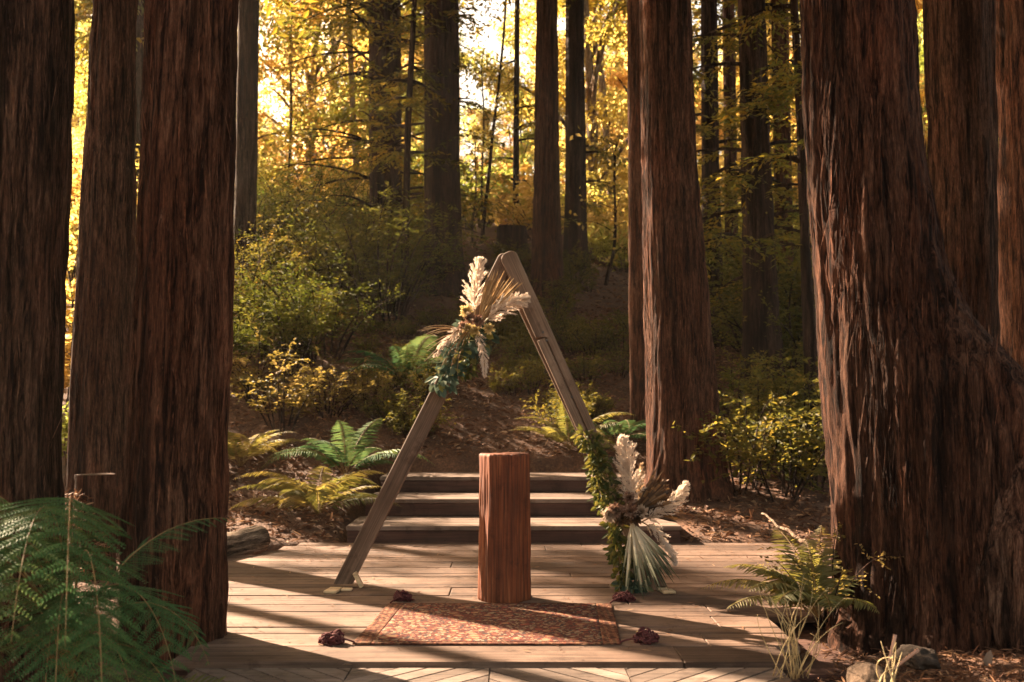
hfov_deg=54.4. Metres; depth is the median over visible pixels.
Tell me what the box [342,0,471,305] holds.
redwood tree
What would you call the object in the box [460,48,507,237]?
sapling
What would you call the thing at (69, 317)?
shrub
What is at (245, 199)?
redwood tree
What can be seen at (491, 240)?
leaf litter
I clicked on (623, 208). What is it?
shrub
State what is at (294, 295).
shrub
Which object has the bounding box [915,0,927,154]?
golden tree
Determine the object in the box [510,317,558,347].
shrub
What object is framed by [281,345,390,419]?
shrub
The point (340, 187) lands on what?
shrub
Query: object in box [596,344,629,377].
shrub
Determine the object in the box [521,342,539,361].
shrub
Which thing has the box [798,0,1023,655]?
redwood tree
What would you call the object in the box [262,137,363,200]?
shrub
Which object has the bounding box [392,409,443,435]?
shrub
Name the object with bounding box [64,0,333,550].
redwood tree
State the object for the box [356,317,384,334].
shrub
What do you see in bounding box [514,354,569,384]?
shrub
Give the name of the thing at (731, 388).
shrub
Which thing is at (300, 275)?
shrub
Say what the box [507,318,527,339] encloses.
shrub
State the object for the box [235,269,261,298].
shrub
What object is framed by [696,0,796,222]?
golden tree
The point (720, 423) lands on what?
shrub
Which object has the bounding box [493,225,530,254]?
stump
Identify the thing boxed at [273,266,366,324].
shrub
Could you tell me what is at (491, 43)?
sky
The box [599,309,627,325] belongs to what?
shrub
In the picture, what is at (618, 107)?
golden tree
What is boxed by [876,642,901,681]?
dry grass
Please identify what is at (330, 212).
shrub
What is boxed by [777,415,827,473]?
shrub
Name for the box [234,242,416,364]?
shrub
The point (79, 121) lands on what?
golden tree
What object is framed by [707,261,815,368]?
shrub
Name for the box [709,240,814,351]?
shrub
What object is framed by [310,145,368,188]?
shrub
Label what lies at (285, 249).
shrub
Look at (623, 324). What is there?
shrub
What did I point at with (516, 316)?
shrub
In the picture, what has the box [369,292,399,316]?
shrub
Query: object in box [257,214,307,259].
shrub
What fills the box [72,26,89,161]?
golden tree
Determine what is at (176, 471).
redwood tree
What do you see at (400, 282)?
shrub
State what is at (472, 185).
shrub
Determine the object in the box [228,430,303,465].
fern
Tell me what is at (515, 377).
shrub
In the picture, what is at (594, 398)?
shrub
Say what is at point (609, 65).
golden tree
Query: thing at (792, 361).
shrub
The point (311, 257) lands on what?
shrub
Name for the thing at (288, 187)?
shrub
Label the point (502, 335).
shrub
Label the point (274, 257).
shrub
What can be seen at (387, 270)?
shrub
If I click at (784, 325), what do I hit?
shrub
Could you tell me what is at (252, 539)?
fallen log
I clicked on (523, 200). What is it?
shrub
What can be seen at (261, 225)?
shrub
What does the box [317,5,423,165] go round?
golden tree
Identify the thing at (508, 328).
shrub
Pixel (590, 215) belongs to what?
shrub
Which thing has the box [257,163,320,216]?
shrub
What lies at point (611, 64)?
golden tree
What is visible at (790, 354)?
shrub
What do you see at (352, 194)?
shrub
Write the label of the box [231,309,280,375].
shrub
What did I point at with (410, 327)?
shrub
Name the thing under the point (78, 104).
golden tree
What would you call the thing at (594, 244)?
shrub
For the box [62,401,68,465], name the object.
shrub
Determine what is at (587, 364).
shrub
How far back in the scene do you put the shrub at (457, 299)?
16.53 m
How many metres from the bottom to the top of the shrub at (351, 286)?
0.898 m
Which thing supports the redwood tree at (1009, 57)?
on the ground at (452, 460)
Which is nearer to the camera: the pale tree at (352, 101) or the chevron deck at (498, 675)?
the chevron deck at (498, 675)
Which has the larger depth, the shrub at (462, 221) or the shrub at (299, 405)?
the shrub at (462, 221)
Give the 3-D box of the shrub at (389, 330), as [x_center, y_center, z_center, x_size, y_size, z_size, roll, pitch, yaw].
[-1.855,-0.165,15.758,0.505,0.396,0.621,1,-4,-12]
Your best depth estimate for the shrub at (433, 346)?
14.99 m
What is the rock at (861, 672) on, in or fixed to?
on the ground at (452, 460)
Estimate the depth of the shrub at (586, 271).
18.44 m
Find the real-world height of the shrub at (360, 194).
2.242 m
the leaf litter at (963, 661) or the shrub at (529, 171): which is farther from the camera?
the shrub at (529, 171)
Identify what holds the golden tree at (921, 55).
on the ground at (452, 460)
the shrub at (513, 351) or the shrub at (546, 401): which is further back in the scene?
the shrub at (513, 351)
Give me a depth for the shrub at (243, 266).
16.14 m
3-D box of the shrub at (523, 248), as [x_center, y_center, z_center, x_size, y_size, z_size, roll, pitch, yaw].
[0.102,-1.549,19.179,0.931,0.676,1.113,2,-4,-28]
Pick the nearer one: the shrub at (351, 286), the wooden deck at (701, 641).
the wooden deck at (701, 641)
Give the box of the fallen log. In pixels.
[227,525,270,555]
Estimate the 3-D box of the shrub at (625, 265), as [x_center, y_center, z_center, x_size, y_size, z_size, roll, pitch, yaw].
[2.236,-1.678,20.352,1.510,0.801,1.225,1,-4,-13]
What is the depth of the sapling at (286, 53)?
27.46 m
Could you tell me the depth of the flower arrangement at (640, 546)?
6.55 m
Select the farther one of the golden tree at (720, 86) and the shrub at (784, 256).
the golden tree at (720, 86)
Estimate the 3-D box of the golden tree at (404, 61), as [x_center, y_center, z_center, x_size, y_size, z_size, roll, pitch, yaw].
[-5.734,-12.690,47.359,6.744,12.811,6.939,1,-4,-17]
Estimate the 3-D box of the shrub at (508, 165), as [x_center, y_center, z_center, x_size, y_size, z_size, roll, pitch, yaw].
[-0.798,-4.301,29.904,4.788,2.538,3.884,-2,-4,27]
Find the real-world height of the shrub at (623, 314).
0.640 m
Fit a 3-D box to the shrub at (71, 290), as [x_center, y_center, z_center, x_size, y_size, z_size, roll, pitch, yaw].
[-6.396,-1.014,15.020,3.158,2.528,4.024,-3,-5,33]
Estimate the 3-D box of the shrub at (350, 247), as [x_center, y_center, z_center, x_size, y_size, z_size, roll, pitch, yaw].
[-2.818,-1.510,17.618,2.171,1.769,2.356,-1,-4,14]
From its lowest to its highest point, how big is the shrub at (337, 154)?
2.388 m
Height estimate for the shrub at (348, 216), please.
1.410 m
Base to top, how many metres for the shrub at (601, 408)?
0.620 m
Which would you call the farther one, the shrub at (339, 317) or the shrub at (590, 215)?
the shrub at (590, 215)
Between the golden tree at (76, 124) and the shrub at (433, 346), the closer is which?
the shrub at (433, 346)
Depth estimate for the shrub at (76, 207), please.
17.45 m
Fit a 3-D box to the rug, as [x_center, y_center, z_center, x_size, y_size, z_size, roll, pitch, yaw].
[-0.108,1.558,5.696,1.776,0.091,1.270,0,-4,0]
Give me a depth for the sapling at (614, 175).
18.67 m
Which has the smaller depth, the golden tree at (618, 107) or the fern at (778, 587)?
the fern at (778, 587)
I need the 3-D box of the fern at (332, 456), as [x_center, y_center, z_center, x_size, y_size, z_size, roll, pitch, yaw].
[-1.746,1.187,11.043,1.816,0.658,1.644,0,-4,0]
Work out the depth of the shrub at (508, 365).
14.34 m
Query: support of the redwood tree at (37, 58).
on the ground at (452, 460)
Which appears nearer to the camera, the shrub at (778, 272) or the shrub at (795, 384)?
the shrub at (795, 384)
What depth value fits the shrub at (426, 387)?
13.18 m
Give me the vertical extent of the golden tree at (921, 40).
11.567 m
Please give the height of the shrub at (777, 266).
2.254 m
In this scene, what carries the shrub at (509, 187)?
on the ground at (452, 460)
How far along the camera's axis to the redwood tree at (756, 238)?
13.63 m
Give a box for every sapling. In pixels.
[267,0,312,196]
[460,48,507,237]
[462,120,505,242]
[463,0,529,242]
[569,113,627,285]
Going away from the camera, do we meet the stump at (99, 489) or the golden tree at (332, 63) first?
the stump at (99, 489)
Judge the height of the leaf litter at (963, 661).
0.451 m
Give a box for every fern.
[0,496,234,681]
[133,664,230,681]
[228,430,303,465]
[229,466,399,514]
[230,373,326,403]
[261,418,434,474]
[331,334,487,384]
[509,403,639,454]
[551,413,645,442]
[701,525,879,617]
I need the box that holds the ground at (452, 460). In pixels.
[62,190,1023,681]
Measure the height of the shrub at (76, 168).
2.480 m
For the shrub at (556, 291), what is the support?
on the ground at (452, 460)
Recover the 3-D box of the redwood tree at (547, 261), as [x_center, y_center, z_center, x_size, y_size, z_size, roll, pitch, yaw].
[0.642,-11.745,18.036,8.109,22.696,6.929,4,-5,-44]
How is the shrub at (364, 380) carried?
on the ground at (452, 460)
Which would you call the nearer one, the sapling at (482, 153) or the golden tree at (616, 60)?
the sapling at (482, 153)
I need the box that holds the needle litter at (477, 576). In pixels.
[147,542,791,652]
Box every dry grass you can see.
[755,575,843,679]
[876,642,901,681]
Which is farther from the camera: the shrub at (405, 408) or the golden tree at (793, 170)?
the golden tree at (793, 170)
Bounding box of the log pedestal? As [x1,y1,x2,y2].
[478,452,530,602]
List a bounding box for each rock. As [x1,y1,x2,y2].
[846,662,895,681]
[893,644,940,670]
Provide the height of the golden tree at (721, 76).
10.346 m
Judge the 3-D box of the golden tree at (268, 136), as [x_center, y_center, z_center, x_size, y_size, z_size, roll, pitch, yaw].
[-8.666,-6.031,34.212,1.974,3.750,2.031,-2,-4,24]
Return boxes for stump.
[69,473,116,580]
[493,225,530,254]
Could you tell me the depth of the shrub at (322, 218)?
19.91 m
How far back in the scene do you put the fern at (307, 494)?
9.66 m
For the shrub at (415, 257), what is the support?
on the ground at (452, 460)
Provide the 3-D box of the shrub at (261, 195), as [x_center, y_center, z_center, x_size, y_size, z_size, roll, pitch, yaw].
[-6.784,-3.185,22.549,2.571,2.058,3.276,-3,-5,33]
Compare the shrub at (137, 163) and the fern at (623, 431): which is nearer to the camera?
the fern at (623, 431)
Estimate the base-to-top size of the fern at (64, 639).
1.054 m
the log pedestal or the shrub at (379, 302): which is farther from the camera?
the shrub at (379, 302)
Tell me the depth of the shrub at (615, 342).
14.95 m
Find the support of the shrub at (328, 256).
on the ground at (452, 460)
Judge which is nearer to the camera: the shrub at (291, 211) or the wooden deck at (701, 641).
the wooden deck at (701, 641)
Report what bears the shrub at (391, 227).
on the ground at (452, 460)
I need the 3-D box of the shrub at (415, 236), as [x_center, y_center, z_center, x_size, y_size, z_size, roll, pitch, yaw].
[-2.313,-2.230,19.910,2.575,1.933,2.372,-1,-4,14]
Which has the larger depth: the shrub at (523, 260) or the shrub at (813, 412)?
the shrub at (523, 260)
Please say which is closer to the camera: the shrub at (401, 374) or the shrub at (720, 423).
the shrub at (720, 423)
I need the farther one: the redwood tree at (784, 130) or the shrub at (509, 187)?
the shrub at (509, 187)
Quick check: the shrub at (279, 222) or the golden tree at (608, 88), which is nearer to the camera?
the shrub at (279, 222)
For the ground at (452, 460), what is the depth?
11.98 m
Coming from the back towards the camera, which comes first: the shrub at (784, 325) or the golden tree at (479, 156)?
the golden tree at (479, 156)
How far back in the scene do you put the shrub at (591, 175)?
26.30 m
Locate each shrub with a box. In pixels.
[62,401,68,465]
[64,299,74,411]
[65,213,78,350]
[66,203,79,301]
[69,139,137,271]
[71,127,84,228]
[135,144,139,189]
[230,324,303,401]
[230,338,339,432]
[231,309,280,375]
[233,227,312,322]
[233,266,350,361]
[233,272,307,345]
[233,273,297,348]
[233,281,350,375]
[234,204,345,316]
[234,215,347,293]
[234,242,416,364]
[234,305,333,368]
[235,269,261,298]
[245,182,331,272]
[249,191,428,301]
[249,284,369,350]
[254,246,321,298]
[255,246,287,275]
[256,160,371,269]
[256,186,383,270]
[256,189,400,268]
[256,190,293,237]
[256,195,301,241]
[257,151,368,235]
[257,157,287,187]
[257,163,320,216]
[257,172,340,226]
[257,184,269,214]
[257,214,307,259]
[261,185,319,249]
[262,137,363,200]
[271,157,421,239]
[273,214,425,303]
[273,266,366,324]
[275,206,409,296]
[281,181,489,324]
[281,260,329,288]
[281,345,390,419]
[282,221,380,286]
[289,203,361,250]
[292,153,368,208]
[302,219,470,316]
[304,295,368,338]
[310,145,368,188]
[314,261,390,309]
[318,289,363,334]
[321,201,368,232]
[323,171,423,228]
[323,356,403,409]
[324,181,415,238]
[327,195,427,280]
[328,180,423,230]
[341,364,380,383]
[344,253,433,312]
[349,183,465,254]
[352,267,407,310]
[355,215,422,267]
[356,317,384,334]
[356,398,401,422]
[366,363,419,393]
[366,378,424,419]
[367,338,422,366]
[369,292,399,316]
[378,320,410,339]
[378,407,415,434]
[382,272,442,301]
[382,386,461,439]
[385,243,423,270]
[387,354,458,401]
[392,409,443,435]
[397,319,422,338]
[402,147,522,229]
[410,154,564,228]
[412,188,479,255]
[414,304,462,331]
[415,327,447,355]
[437,308,462,329]
[449,289,478,316]
[452,310,514,341]
[474,266,491,284]
[479,183,533,224]
[480,169,594,239]
[481,340,505,355]
[485,157,593,229]
[485,321,518,347]
[486,236,531,258]
[487,378,515,394]
[488,364,538,395]
[490,245,531,271]
[490,317,522,339]
[490,327,541,367]
[491,351,520,371]
[496,355,549,393]
[501,307,554,327]
[501,323,530,340]
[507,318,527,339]
[508,185,597,232]
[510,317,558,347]
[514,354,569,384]
[517,253,530,270]
[518,334,536,353]
[520,389,596,435]
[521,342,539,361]
[537,297,550,311]
[538,292,583,321]
[538,380,597,414]
[541,280,583,311]
[548,388,613,415]
[555,320,597,354]
[559,337,586,354]
[560,162,627,232]
[561,194,627,253]
[563,249,602,283]
[564,239,604,270]
[565,342,612,384]
[573,354,603,375]
[582,381,620,424]
[587,199,627,255]
[587,220,627,260]
[592,237,628,272]
[595,319,629,359]
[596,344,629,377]
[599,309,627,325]
[600,181,627,211]
[607,308,628,332]
[611,237,798,274]
[612,318,628,332]
[613,195,627,240]
[671,391,817,494]
[706,236,813,331]
[707,235,812,360]
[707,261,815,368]
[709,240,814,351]
[709,248,817,372]
[716,332,817,395]
[717,348,781,418]
[719,360,812,439]
[720,241,812,355]
[721,203,742,232]
[721,206,798,242]
[722,201,810,257]
[722,369,827,489]
[724,407,828,502]
[725,216,799,277]
[732,233,815,337]
[749,349,820,441]
[757,522,901,625]
[768,367,806,412]
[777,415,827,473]
[783,334,801,384]
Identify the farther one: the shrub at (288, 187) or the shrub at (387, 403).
the shrub at (288, 187)
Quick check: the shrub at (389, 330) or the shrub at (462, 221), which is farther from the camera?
the shrub at (462, 221)
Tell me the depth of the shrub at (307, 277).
17.85 m
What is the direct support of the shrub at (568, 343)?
on the ground at (452, 460)
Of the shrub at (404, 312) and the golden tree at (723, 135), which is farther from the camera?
the golden tree at (723, 135)
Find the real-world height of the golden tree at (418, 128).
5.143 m
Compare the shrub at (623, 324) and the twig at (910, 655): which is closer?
the twig at (910, 655)
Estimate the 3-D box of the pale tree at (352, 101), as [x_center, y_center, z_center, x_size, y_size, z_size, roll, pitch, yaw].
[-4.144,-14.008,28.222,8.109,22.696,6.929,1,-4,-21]
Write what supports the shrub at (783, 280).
on the ground at (452, 460)
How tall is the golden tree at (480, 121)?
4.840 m
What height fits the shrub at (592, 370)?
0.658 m
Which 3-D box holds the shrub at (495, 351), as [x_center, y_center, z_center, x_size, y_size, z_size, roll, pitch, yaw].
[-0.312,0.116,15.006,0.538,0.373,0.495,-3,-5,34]
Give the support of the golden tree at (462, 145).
on the ground at (452, 460)
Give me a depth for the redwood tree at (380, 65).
19.50 m
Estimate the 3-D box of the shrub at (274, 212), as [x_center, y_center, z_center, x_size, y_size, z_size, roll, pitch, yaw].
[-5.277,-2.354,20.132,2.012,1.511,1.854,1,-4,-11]
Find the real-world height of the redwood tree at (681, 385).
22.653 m
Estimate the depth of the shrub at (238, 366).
13.12 m
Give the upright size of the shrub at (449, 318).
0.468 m
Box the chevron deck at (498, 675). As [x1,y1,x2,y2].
[180,668,792,681]
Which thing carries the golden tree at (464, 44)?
on the ground at (452, 460)
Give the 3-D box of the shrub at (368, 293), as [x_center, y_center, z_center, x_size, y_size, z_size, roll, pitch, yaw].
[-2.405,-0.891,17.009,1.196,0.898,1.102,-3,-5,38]
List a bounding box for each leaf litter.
[10,554,119,681]
[66,229,739,364]
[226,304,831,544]
[797,644,1023,681]
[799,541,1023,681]
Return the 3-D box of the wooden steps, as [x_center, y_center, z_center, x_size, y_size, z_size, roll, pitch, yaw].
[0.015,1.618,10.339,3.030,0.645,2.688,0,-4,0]
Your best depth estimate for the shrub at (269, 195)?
21.05 m
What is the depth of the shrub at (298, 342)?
14.17 m
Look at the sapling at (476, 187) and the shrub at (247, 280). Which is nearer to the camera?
the shrub at (247, 280)
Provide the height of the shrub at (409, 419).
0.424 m
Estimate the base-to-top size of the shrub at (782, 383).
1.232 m
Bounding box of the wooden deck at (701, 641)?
[102,543,855,681]
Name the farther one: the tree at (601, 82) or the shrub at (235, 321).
the tree at (601, 82)
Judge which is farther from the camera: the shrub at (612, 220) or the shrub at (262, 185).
the shrub at (262, 185)
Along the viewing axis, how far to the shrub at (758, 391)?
11.81 m
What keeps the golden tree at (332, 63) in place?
on the ground at (452, 460)
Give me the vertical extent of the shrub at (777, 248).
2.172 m
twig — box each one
[885,634,896,669]
[888,649,918,672]
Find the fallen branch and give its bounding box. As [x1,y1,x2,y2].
[761,513,816,549]
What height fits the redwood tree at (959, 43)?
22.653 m
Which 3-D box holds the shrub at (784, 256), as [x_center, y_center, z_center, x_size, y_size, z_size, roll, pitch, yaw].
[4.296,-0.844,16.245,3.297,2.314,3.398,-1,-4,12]
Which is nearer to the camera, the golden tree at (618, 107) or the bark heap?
the bark heap
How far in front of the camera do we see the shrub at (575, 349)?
15.01 m
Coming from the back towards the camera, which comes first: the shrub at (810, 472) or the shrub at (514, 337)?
the shrub at (514, 337)
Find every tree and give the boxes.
[0,0,84,681]
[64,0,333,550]
[72,1,91,151]
[72,1,261,163]
[72,21,90,161]
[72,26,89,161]
[74,0,144,195]
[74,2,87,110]
[113,0,241,668]
[233,0,317,297]
[237,0,415,213]
[257,0,305,189]
[257,0,526,287]
[258,113,283,169]
[258,117,277,160]
[259,0,423,186]
[267,5,406,166]
[269,0,482,197]
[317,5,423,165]
[328,2,462,160]
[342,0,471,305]
[370,0,514,296]
[402,60,478,164]
[403,79,461,200]
[413,16,489,143]
[460,1,585,175]
[460,136,468,152]
[461,105,512,183]
[462,0,620,222]
[470,0,736,211]
[471,140,492,188]
[472,0,701,222]
[480,87,564,182]
[487,114,529,182]
[493,0,812,407]
[511,0,627,189]
[522,8,627,189]
[527,0,627,267]
[530,0,597,305]
[559,2,722,201]
[561,0,737,429]
[598,1,738,194]
[600,35,621,135]
[602,0,770,298]
[606,46,721,165]
[608,70,627,170]
[609,54,626,160]
[614,0,808,284]
[616,0,795,348]
[639,0,734,515]
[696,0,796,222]
[696,24,806,181]
[700,14,794,189]
[715,0,820,440]
[718,77,797,191]
[719,28,797,203]
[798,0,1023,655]
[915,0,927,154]
[917,2,998,155]
[917,13,927,129]
[923,0,1000,344]
[995,0,1023,369]
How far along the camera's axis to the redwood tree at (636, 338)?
12.61 m
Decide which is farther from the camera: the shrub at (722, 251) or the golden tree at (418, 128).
the golden tree at (418, 128)
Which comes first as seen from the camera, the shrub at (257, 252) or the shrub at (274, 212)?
the shrub at (257, 252)
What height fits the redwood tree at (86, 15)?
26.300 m
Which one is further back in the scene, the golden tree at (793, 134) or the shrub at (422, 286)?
the golden tree at (793, 134)
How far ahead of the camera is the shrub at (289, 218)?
18.77 m
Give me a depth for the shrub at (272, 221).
19.91 m
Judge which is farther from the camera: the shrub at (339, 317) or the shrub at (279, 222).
the shrub at (279, 222)
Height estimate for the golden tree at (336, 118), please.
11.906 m
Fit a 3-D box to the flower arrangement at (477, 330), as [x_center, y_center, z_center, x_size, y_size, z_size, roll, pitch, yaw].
[-0.245,-0.097,6.664,0.763,0.961,0.277,0,-4,5]
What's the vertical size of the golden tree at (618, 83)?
10.392 m
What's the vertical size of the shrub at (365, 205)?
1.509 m
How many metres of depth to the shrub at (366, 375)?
13.75 m
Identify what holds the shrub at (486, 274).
on the ground at (452, 460)
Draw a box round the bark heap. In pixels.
[65,488,112,582]
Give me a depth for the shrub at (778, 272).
15.65 m
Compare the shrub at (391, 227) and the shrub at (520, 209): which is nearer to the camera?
the shrub at (391, 227)
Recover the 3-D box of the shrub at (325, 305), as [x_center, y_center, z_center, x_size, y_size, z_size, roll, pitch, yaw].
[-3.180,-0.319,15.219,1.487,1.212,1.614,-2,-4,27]
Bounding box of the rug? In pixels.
[318,589,659,645]
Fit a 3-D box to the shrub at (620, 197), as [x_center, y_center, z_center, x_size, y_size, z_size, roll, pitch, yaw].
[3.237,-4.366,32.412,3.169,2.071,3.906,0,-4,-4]
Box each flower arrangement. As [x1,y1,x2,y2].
[418,256,530,397]
[574,423,689,596]
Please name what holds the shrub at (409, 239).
on the ground at (452, 460)
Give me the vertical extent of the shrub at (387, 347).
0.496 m
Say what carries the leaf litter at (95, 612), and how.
on the ground at (452, 460)
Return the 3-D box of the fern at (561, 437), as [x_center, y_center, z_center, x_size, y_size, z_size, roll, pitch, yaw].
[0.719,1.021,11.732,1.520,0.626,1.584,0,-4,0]
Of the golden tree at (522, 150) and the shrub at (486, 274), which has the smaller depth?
the shrub at (486, 274)
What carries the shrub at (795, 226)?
on the ground at (452, 460)
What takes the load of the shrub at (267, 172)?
on the ground at (452, 460)
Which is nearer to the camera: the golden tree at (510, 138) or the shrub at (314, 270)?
the shrub at (314, 270)
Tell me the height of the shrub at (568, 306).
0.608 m
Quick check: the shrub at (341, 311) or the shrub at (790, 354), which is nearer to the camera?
the shrub at (790, 354)
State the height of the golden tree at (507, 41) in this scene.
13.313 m
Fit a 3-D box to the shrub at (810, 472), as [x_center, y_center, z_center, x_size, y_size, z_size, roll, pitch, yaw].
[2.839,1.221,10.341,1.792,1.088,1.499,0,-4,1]
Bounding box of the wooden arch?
[323,251,675,593]
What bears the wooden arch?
on the wooden deck at (701, 641)
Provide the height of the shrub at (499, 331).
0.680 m
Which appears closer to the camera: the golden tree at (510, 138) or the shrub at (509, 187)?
the shrub at (509, 187)
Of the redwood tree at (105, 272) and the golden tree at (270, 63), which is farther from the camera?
the golden tree at (270, 63)
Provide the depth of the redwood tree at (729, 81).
18.78 m
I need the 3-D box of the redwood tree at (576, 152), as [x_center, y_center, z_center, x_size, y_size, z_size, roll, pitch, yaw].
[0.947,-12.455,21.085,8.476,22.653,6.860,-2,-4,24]
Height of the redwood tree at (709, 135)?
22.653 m
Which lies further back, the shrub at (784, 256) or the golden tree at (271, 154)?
the golden tree at (271, 154)
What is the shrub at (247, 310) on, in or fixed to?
on the ground at (452, 460)
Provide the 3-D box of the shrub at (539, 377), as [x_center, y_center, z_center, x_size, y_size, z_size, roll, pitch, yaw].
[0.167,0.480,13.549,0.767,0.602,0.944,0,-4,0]
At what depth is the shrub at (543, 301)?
16.71 m
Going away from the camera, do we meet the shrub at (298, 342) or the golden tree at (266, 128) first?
the shrub at (298, 342)
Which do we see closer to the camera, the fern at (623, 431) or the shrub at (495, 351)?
the fern at (623, 431)
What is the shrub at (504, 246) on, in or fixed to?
on the ground at (452, 460)
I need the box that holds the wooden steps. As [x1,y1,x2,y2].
[346,472,680,543]
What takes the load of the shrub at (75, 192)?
on the ground at (452, 460)
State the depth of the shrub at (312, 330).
13.90 m
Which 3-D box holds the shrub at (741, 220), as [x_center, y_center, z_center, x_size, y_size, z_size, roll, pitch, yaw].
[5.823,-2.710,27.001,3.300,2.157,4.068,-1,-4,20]
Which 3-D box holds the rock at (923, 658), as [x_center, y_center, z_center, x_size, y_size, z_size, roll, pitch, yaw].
[1.838,1.432,4.509,0.157,0.099,0.228,1,-4,-16]
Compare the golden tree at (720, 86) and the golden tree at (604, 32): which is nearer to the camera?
the golden tree at (604, 32)
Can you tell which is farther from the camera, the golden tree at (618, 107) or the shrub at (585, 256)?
the golden tree at (618, 107)
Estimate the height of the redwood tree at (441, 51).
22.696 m
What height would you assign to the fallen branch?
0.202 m
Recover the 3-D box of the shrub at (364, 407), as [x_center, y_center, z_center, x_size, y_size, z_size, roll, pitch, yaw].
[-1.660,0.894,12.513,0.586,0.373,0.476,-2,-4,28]
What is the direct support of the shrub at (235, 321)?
on the ground at (452, 460)
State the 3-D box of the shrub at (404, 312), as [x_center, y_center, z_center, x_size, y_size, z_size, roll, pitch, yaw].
[-2.095,-1.368,16.757,3.482,2.575,2.914,-1,-4,16]
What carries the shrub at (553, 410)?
on the ground at (452, 460)
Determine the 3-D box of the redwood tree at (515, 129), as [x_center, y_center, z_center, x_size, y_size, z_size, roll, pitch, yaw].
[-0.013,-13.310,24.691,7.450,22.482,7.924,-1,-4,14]
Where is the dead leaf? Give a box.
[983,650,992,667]
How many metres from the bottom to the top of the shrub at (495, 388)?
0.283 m
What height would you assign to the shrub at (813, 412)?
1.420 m
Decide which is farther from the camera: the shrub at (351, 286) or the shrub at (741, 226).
the shrub at (741, 226)
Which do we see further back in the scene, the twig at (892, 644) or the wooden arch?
the wooden arch
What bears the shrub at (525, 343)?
on the ground at (452, 460)
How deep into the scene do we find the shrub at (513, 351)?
14.50 m
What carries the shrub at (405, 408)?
on the ground at (452, 460)
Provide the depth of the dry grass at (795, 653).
4.46 m
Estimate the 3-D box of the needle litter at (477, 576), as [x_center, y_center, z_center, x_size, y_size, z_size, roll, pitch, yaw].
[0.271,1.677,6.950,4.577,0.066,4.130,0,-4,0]
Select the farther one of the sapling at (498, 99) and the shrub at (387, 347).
the sapling at (498, 99)
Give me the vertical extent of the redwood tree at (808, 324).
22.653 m
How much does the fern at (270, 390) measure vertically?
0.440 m
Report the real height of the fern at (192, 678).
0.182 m
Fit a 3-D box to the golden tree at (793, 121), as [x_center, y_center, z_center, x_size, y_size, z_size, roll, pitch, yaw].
[8.852,-7.391,33.372,4.938,9.116,4.799,-2,-4,23]
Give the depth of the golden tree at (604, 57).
48.26 m
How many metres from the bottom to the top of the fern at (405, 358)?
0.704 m
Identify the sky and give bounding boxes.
[77,0,800,184]
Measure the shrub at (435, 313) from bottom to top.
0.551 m
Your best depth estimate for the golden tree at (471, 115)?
52.07 m

